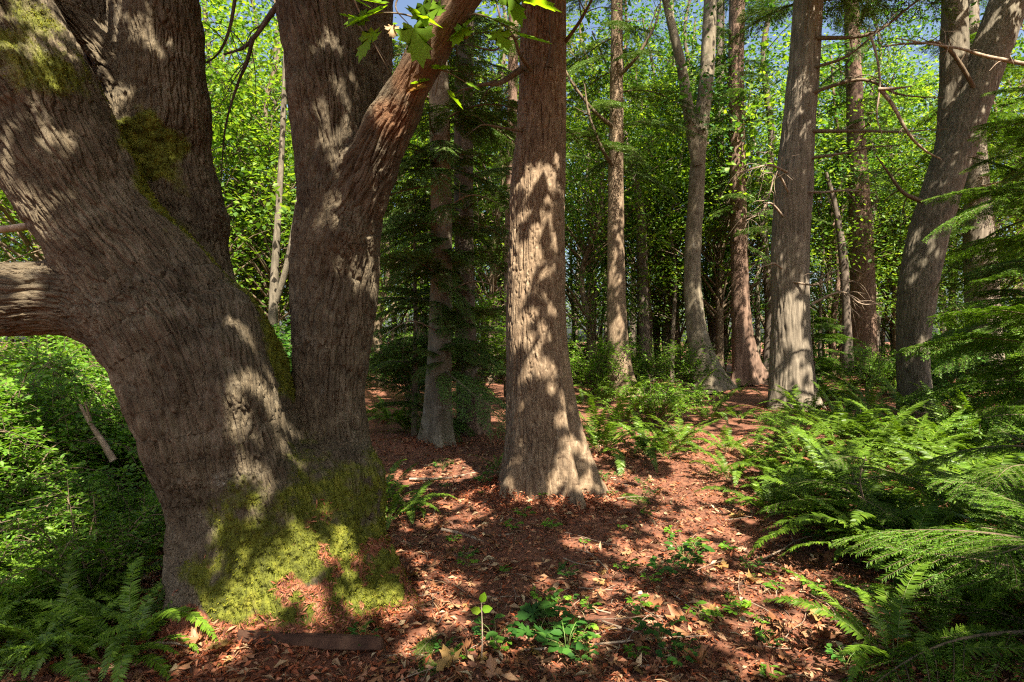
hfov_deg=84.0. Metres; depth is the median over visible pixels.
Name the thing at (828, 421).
sword fern
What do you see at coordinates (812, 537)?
seedling
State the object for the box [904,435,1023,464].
sword fern
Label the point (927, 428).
sword fern
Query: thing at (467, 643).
fallen leaf
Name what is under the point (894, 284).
leafy tree
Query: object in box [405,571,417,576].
fallen leaf
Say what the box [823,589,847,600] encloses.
fallen leaf
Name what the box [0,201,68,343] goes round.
leafy tree
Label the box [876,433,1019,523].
sword fern
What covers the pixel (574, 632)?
seedling
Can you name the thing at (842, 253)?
alder tree
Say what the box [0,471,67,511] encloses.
leafy shrub
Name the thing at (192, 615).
sword fern
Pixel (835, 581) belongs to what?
seedling
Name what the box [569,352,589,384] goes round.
leafy shrub
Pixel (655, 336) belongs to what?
leafy tree
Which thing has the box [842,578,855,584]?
fallen leaf
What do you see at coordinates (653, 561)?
seedling
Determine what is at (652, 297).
leafy tree
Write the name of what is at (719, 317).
leafy tree
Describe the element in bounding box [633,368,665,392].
sword fern
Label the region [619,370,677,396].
sword fern
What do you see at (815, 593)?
seedling
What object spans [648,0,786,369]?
alder tree
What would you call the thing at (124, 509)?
leafy shrub
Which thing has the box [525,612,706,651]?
twig
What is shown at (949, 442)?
sword fern
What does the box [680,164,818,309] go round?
leafy tree
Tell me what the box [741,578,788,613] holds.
twig
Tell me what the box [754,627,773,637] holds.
seedling
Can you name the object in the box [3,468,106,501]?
leafy shrub
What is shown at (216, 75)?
leafy tree
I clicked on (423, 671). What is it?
twig
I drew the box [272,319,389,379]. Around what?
leafy shrub
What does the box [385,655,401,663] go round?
fallen leaf
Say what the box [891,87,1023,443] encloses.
fir sapling
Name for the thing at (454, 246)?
leafy tree
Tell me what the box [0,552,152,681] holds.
sword fern
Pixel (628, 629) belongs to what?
twig
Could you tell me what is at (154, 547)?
sword fern
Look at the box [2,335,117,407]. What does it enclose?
leafy shrub
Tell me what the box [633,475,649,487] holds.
seedling
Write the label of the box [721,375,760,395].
sword fern
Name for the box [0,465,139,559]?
leafy shrub
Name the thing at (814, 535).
seedling
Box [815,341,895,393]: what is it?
leafy shrub
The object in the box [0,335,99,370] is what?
leafy shrub
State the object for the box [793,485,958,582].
sword fern
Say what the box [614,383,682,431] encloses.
sword fern
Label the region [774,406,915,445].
sword fern
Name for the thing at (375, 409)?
sword fern
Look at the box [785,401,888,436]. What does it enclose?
sword fern
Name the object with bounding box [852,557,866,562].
seedling
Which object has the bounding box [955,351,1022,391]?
leafy shrub
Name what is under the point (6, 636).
sword fern
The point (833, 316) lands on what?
tree
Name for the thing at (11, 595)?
leafy shrub
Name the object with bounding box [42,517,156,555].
sword fern
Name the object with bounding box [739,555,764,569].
seedling
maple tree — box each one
[0,0,560,654]
[576,0,867,393]
[771,0,1023,412]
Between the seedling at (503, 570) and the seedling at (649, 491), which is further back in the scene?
the seedling at (649, 491)
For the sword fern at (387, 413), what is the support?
on the ground
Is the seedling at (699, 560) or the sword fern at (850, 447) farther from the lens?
the sword fern at (850, 447)
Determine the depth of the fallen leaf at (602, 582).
3.52 m
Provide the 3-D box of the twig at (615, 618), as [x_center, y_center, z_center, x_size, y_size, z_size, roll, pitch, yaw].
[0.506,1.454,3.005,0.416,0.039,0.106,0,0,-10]
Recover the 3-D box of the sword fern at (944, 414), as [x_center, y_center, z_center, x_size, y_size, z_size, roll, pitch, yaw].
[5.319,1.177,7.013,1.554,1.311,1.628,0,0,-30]
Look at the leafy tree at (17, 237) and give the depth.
18.16 m
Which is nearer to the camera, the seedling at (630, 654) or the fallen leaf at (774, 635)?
the seedling at (630, 654)
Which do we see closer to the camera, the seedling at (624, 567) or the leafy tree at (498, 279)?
the seedling at (624, 567)
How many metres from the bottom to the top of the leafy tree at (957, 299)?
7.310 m
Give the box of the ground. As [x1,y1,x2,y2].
[0,342,1023,681]
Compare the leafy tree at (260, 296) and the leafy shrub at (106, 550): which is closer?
the leafy shrub at (106, 550)
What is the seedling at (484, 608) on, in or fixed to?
on the ground
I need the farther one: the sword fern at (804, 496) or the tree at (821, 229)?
the tree at (821, 229)
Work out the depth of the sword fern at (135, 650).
2.50 m
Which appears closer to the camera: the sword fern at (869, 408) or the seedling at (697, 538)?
the seedling at (697, 538)
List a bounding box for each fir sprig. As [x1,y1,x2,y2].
[410,633,440,662]
[414,654,438,676]
[616,493,650,504]
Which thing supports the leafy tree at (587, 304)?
on the ground
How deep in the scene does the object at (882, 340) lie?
30.71 m
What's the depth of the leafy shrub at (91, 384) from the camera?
7.70 m
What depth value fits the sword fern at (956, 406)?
9.35 m
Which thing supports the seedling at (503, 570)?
on the ground
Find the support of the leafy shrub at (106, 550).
on the ground
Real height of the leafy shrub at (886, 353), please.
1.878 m
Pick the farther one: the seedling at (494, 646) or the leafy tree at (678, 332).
the leafy tree at (678, 332)
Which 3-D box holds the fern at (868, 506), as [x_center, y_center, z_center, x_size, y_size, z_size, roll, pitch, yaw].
[2.571,1.249,4.216,1.638,0.824,1.586,0,0,34]
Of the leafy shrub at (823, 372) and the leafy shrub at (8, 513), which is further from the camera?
the leafy shrub at (823, 372)
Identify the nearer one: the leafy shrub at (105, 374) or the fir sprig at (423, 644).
the fir sprig at (423, 644)
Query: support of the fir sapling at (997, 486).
on the ground
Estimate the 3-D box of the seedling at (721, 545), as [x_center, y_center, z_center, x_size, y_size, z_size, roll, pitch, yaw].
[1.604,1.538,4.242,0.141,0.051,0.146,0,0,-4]
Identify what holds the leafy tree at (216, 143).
on the ground
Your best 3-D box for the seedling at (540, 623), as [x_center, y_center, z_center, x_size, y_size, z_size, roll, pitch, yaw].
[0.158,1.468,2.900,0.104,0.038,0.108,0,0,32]
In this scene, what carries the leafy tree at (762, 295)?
on the ground
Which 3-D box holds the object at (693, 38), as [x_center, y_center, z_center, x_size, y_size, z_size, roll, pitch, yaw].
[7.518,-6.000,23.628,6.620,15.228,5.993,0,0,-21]
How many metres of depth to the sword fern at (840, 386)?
16.77 m
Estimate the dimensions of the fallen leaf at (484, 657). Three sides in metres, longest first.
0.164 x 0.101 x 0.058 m
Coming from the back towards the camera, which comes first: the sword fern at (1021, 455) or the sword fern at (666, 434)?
the sword fern at (666, 434)
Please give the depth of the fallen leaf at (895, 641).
2.76 m
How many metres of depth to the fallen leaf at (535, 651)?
2.66 m
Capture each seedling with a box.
[346,621,383,645]
[433,458,453,470]
[434,636,462,654]
[445,535,461,541]
[453,644,474,658]
[455,554,479,565]
[458,546,478,556]
[470,592,492,657]
[472,613,521,644]
[478,473,493,481]
[489,637,511,650]
[499,565,509,571]
[502,518,523,529]
[510,609,560,641]
[512,506,535,517]
[514,600,572,631]
[530,586,555,600]
[531,621,550,630]
[535,617,596,656]
[540,518,562,528]
[546,592,595,621]
[547,624,589,648]
[549,589,571,602]
[557,561,578,576]
[562,641,598,661]
[572,634,600,646]
[574,618,598,635]
[579,596,601,609]
[598,470,615,480]
[613,561,630,569]
[620,558,638,566]
[623,643,650,657]
[625,594,652,609]
[628,605,688,641]
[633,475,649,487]
[640,507,654,515]
[640,572,661,582]
[642,488,658,497]
[646,554,689,577]
[655,641,697,667]
[663,525,681,533]
[663,534,714,568]
[671,637,700,652]
[678,551,703,566]
[682,537,704,549]
[683,600,715,618]
[686,538,706,548]
[700,609,723,621]
[715,607,728,613]
[719,541,737,549]
[723,600,753,617]
[724,592,738,598]
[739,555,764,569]
[753,614,770,623]
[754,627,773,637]
[755,630,785,646]
[759,663,784,677]
[760,568,776,574]
[763,580,784,589]
[798,523,832,540]
[802,580,825,589]
[804,531,826,541]
[811,590,820,595]
[825,643,867,667]
[830,576,854,586]
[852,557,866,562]
[867,574,919,595]
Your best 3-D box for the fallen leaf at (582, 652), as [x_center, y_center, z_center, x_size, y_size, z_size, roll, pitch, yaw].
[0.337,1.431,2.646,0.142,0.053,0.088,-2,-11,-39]
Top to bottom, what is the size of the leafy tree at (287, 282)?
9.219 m
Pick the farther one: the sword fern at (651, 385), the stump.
the sword fern at (651, 385)
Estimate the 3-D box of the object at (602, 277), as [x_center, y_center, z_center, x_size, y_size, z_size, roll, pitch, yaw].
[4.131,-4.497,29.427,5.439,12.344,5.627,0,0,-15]
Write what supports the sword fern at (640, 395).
on the ground
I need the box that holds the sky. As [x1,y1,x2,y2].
[0,0,1023,341]
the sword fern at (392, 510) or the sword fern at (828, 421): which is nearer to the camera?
the sword fern at (392, 510)
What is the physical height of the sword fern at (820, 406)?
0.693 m
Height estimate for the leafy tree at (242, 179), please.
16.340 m
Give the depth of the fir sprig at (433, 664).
2.54 m
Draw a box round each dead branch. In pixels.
[0,223,27,233]
[79,393,116,462]
[155,641,195,649]
[236,630,383,649]
[867,34,941,160]
[896,20,1023,73]
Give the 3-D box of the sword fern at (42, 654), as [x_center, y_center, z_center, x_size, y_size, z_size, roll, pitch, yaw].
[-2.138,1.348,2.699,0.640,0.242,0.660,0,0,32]
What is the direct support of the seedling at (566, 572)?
on the ground
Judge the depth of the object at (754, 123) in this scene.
25.02 m
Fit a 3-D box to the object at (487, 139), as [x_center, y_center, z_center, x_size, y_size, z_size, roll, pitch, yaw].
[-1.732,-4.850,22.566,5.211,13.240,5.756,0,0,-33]
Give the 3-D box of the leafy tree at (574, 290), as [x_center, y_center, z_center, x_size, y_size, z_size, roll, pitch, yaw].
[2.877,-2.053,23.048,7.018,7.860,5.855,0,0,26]
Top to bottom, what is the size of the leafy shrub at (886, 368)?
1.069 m
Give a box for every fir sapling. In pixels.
[366,179,502,443]
[763,309,865,406]
[829,484,1023,681]
[882,399,1023,582]
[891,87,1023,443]
[899,97,1023,410]
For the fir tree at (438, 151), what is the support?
on the ground
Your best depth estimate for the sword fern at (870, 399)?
11.31 m
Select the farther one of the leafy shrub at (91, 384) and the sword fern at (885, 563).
the leafy shrub at (91, 384)
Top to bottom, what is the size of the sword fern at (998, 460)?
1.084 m
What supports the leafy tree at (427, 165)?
on the ground
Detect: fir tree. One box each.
[369,0,579,447]
[444,0,628,509]
[473,0,589,396]
[566,0,710,397]
[814,0,933,366]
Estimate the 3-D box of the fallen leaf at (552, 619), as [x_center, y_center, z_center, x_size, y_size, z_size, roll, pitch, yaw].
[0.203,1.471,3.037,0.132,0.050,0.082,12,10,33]
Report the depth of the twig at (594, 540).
4.22 m
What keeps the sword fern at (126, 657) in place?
on the ground
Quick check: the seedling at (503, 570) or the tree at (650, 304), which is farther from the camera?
the tree at (650, 304)
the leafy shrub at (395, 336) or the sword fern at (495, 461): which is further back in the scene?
the leafy shrub at (395, 336)
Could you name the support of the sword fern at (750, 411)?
on the ground
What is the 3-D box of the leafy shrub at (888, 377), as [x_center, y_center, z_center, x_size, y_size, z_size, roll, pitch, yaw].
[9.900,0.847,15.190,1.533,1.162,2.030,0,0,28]
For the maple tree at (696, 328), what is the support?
on the ground
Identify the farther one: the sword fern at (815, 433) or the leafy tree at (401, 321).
the leafy tree at (401, 321)
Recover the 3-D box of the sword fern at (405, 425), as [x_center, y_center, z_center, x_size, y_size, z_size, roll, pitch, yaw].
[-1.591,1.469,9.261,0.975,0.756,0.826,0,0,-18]
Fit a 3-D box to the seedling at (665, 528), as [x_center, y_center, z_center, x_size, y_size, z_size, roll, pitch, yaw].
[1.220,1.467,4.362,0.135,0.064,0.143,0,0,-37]
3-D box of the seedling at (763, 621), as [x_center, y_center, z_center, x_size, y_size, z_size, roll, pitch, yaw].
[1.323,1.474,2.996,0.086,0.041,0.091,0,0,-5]
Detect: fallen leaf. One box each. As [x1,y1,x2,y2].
[178,626,204,644]
[207,638,234,649]
[210,654,232,667]
[273,657,288,667]
[355,620,370,634]
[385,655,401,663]
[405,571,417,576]
[434,644,462,670]
[442,550,452,558]
[443,503,452,509]
[455,636,472,652]
[476,645,488,661]
[496,644,511,656]
[497,561,511,568]
[526,639,541,655]
[545,617,559,621]
[556,616,576,623]
[575,642,594,656]
[577,589,588,598]
[592,577,604,584]
[598,624,616,630]
[632,666,645,675]
[641,592,663,608]
[642,661,658,674]
[665,604,691,621]
[675,642,708,663]
[699,604,715,613]
[714,558,727,568]
[724,594,734,605]
[728,510,744,517]
[737,600,751,607]
[745,569,764,583]
[753,641,765,651]
[763,629,781,640]
[764,663,786,681]
[766,538,777,543]
[778,648,791,659]
[782,564,795,571]
[788,664,803,670]
[808,606,828,620]
[812,624,840,638]
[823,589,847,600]
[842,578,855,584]
[845,603,861,612]
[874,574,898,589]
[889,634,913,642]
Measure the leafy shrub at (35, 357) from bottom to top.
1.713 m
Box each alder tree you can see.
[201,0,392,331]
[606,0,745,357]
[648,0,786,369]
[746,79,933,367]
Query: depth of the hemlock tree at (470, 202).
9.45 m
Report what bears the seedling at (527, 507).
on the ground
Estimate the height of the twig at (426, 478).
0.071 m
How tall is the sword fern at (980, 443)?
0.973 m
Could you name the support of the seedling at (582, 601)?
on the ground
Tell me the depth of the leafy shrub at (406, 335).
18.97 m
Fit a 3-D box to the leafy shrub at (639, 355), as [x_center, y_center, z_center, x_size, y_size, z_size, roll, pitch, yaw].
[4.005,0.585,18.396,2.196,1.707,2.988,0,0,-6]
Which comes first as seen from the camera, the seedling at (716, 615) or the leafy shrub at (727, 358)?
the seedling at (716, 615)
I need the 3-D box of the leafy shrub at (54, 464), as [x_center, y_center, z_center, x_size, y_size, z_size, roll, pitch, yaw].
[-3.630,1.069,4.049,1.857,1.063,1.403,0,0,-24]
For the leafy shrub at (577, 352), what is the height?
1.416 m
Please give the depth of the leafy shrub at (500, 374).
19.71 m
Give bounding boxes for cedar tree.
[677,0,832,385]
[722,0,993,410]
[895,0,1023,381]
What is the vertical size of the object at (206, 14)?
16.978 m
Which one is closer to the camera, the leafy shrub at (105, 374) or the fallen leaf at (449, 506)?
the fallen leaf at (449, 506)
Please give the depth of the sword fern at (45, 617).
2.97 m
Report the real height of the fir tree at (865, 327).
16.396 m
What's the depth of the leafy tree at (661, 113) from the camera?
20.33 m
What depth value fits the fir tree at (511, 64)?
13.90 m
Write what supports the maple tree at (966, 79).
on the ground
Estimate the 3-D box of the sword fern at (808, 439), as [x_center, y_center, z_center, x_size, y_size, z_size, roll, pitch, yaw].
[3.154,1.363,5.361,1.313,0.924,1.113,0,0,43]
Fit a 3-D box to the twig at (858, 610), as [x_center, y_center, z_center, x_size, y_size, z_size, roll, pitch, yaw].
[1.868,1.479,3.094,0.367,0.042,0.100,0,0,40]
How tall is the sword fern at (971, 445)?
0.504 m
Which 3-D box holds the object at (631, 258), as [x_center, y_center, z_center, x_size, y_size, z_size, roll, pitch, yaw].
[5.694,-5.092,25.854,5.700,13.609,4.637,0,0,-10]
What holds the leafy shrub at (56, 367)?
on the ground
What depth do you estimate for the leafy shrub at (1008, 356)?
16.60 m
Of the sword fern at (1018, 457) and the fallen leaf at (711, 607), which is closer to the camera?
the fallen leaf at (711, 607)
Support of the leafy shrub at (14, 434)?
on the ground
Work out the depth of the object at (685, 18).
22.99 m
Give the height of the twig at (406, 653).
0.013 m
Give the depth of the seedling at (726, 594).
3.34 m
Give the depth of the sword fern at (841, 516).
3.75 m
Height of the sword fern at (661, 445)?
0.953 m
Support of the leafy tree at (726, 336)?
on the ground
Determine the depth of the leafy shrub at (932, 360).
13.88 m
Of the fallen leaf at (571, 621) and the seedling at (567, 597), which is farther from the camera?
the seedling at (567, 597)
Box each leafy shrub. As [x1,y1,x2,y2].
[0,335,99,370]
[0,335,126,502]
[0,336,39,370]
[0,336,151,515]
[0,337,89,395]
[0,359,103,495]
[0,404,101,484]
[0,417,145,527]
[0,461,122,540]
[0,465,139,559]
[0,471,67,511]
[0,477,164,605]
[0,494,48,565]
[0,500,63,559]
[0,519,63,593]
[0,519,67,586]
[0,564,76,638]
[1,374,132,482]
[1,383,110,440]
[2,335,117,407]
[2,359,51,413]
[3,339,95,385]
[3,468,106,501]
[5,501,61,564]
[10,407,146,494]
[13,367,147,496]
[21,352,107,380]
[44,371,112,400]
[45,473,165,557]
[50,487,152,547]
[54,366,147,487]
[58,362,108,416]
[67,480,162,553]
[87,486,165,536]
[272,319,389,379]
[367,335,425,399]
[368,334,455,400]
[371,325,420,352]
[383,326,454,374]
[411,287,579,388]
[479,354,503,382]
[567,332,586,356]
[568,335,650,395]
[568,346,593,379]
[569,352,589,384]
[570,341,586,364]
[575,355,606,381]
[602,367,712,428]
[606,335,669,375]
[631,351,680,383]
[631,352,653,381]
[639,376,723,421]
[652,338,732,391]
[652,348,684,376]
[682,343,731,364]
[745,408,797,440]
[814,351,841,379]
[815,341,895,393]
[815,362,830,384]
[855,351,896,393]
[871,351,941,378]
[873,354,896,385]
[879,334,892,360]
[891,331,1014,384]
[893,347,969,383]
[931,359,977,394]
[947,342,1023,363]
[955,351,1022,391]
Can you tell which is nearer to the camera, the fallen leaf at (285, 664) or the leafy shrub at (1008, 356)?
the fallen leaf at (285, 664)
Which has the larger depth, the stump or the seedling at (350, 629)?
the stump
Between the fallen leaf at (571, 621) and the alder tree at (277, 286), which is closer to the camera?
the fallen leaf at (571, 621)
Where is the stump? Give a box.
[463,389,493,435]
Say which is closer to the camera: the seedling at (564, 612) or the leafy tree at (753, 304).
the seedling at (564, 612)
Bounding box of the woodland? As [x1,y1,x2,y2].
[0,0,1016,362]
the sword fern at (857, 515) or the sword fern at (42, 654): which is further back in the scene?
the sword fern at (857, 515)
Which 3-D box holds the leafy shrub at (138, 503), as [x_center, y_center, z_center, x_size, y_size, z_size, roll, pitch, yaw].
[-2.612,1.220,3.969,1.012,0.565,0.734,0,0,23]
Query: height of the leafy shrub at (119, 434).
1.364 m
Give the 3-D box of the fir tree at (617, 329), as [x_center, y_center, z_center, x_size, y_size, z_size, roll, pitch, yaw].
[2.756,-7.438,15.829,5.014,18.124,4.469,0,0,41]
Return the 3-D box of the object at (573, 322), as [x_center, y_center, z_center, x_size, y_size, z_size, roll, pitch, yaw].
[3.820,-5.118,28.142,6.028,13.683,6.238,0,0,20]
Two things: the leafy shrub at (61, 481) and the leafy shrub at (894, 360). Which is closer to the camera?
the leafy shrub at (61, 481)
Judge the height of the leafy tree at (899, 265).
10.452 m
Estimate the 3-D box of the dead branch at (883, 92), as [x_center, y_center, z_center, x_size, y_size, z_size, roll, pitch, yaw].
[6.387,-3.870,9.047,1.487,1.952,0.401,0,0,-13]
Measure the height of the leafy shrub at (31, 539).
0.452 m
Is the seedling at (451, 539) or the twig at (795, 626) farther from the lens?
the seedling at (451, 539)
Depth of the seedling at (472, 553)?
3.83 m
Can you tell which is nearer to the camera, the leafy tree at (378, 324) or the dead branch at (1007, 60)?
the dead branch at (1007, 60)
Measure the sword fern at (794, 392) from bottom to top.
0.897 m
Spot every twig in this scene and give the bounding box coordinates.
[383,653,424,658]
[401,660,457,679]
[409,466,498,480]
[441,528,515,541]
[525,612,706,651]
[563,557,598,566]
[565,532,616,545]
[578,544,607,570]
[578,585,614,589]
[586,608,645,622]
[601,620,643,635]
[641,599,676,623]
[674,595,722,629]
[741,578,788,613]
[762,533,818,560]
[785,612,805,636]
[821,597,889,622]
[839,586,864,598]
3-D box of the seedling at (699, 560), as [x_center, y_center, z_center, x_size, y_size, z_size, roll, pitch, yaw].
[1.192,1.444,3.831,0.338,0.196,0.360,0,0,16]
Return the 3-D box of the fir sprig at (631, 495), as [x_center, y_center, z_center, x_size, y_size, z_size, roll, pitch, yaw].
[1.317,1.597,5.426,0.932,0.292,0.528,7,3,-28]
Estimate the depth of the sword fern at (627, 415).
10.05 m
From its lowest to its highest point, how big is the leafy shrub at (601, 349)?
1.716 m
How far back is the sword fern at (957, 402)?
9.05 m
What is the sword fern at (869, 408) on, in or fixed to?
on the ground
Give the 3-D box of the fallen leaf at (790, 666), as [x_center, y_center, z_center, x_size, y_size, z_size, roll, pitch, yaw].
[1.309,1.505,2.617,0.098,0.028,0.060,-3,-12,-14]
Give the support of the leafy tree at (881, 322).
on the ground
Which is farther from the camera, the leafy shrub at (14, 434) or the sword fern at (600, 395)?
the sword fern at (600, 395)
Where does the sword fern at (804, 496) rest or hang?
on the ground
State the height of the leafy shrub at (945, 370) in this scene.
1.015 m
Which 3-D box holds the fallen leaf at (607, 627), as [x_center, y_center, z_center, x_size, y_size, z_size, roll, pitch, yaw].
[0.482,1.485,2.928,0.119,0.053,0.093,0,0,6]
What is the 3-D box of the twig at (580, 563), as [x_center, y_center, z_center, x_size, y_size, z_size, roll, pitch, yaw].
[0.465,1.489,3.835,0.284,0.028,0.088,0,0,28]
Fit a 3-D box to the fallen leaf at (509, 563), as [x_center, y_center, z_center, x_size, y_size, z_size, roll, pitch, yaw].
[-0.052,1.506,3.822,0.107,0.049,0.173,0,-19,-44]
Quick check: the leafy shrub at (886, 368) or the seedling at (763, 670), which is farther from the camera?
the leafy shrub at (886, 368)
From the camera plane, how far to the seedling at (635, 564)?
3.78 m
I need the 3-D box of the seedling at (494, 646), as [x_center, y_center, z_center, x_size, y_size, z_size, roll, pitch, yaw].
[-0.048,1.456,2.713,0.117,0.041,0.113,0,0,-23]
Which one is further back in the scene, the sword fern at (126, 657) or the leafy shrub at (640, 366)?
the leafy shrub at (640, 366)
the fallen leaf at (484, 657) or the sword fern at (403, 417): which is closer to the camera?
the fallen leaf at (484, 657)
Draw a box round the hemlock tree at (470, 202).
[376,0,567,432]
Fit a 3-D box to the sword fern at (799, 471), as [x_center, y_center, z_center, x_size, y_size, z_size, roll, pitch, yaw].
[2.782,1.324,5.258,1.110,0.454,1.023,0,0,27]
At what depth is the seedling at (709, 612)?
3.01 m
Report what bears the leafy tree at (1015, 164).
on the ground
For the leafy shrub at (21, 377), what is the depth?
7.81 m
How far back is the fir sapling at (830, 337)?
13.05 m
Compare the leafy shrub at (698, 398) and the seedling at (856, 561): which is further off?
the leafy shrub at (698, 398)
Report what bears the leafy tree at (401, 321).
on the ground
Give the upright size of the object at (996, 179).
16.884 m
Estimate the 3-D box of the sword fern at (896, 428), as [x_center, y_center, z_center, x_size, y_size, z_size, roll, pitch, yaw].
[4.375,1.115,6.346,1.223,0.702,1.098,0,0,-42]
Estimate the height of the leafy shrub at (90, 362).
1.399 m
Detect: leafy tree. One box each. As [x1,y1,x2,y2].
[0,188,40,343]
[0,191,29,255]
[0,191,54,348]
[0,192,43,261]
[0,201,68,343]
[0,202,83,368]
[0,217,32,261]
[199,0,294,317]
[201,0,387,326]
[205,13,295,270]
[206,42,292,293]
[212,61,295,323]
[227,146,294,325]
[229,0,478,386]
[232,129,382,333]
[382,242,429,347]
[383,104,503,325]
[387,45,507,326]
[392,1,607,383]
[399,87,606,379]
[475,145,581,370]
[496,0,682,311]
[496,189,667,376]
[498,31,711,374]
[565,6,730,292]
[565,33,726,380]
[565,98,710,370]
[565,106,657,337]
[578,123,728,372]
[585,131,726,323]
[595,66,783,376]
[628,2,869,366]
[651,104,832,371]
[668,141,882,330]
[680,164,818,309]
[680,226,816,362]
[748,41,938,374]
[762,217,849,364]
[772,8,957,372]
[779,101,935,369]
[810,59,1015,355]
[810,103,961,340]
[814,129,960,351]
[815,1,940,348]
[834,160,999,320]
[856,66,1023,332]
[868,39,1023,364]
[894,24,1023,330]
[932,236,1023,360]
[996,102,1023,283]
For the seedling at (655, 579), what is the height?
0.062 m
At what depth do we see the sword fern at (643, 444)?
7.19 m
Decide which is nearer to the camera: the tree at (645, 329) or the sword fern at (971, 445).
the sword fern at (971, 445)
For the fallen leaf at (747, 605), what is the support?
on the ground
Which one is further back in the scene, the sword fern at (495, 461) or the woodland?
the woodland
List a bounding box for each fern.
[0,511,151,622]
[0,518,54,570]
[0,520,162,631]
[0,526,162,604]
[0,551,160,664]
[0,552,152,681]
[0,553,70,620]
[0,565,162,650]
[0,576,116,669]
[0,593,106,681]
[0,593,128,679]
[1,577,218,681]
[5,553,199,681]
[32,508,152,554]
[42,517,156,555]
[44,587,178,681]
[52,520,164,560]
[78,535,162,570]
[366,394,420,424]
[366,399,395,416]
[366,402,407,423]
[368,398,452,429]
[384,484,444,528]
[386,459,416,496]
[386,478,456,522]
[387,412,419,432]
[472,453,502,467]
[573,382,630,403]
[574,375,606,388]
[575,388,608,408]
[579,381,669,476]
[584,391,658,425]
[585,372,627,402]
[586,382,630,399]
[606,409,694,472]
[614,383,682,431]
[616,418,713,458]
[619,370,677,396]
[622,387,660,406]
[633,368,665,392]
[640,414,720,449]
[659,368,728,399]
[667,387,752,425]
[688,425,763,454]
[689,439,793,486]
[692,469,827,512]
[708,401,778,418]
[717,446,850,488]
[718,425,802,465]
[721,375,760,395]
[738,456,834,499]
[740,422,899,497]
[745,471,987,569]
[747,457,849,503]
[748,464,912,538]
[749,428,835,459]
[752,415,839,456]
[753,431,877,473]
[755,408,822,441]
[756,453,1000,598]
[759,385,836,420]
[760,471,1015,584]
[762,556,1023,681]
[763,384,842,420]
[769,389,839,425]
[770,399,939,475]
[773,425,922,497]
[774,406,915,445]
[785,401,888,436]
[788,433,945,524]
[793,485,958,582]
[794,460,977,573]
[806,379,878,421]
[809,441,1023,529]
[812,391,879,422]
[818,413,918,448]
[824,377,910,411]
[827,371,864,392]
[827,398,981,453]
[828,403,904,427]
[828,420,952,456]
[833,378,876,388]
[837,425,995,489]
[837,574,1023,677]
[842,391,934,428]
[853,410,971,465]
[857,550,1009,601]
[858,472,1023,559]
[867,372,954,409]
[870,403,933,424]
[873,442,1019,481]
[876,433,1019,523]
[878,419,978,460]
[883,381,1009,462]
[885,439,1021,529]
[888,435,1023,508]
[891,529,1022,618]
[899,397,940,414]
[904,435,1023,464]
[908,383,979,417]
[908,428,1021,460]
[915,492,1016,544]
[920,392,1022,427]
[924,387,1016,455]
[925,561,1023,626]
[944,395,1021,421]
[955,427,1023,462]
[971,443,1023,484]
[999,420,1023,462]
[1015,450,1023,460]
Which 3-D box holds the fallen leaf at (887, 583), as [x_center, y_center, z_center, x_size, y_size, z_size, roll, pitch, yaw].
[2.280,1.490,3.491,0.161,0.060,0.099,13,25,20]
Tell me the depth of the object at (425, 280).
24.34 m
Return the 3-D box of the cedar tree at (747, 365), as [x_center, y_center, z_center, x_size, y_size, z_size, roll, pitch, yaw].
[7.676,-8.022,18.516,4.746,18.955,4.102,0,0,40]
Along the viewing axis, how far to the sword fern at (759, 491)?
5.05 m
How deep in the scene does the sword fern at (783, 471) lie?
5.79 m
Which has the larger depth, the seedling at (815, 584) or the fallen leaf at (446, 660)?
the seedling at (815, 584)
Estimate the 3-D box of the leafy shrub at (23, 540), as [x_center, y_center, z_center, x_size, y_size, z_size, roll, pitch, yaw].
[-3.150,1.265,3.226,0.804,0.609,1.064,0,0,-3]
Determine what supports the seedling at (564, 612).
on the ground

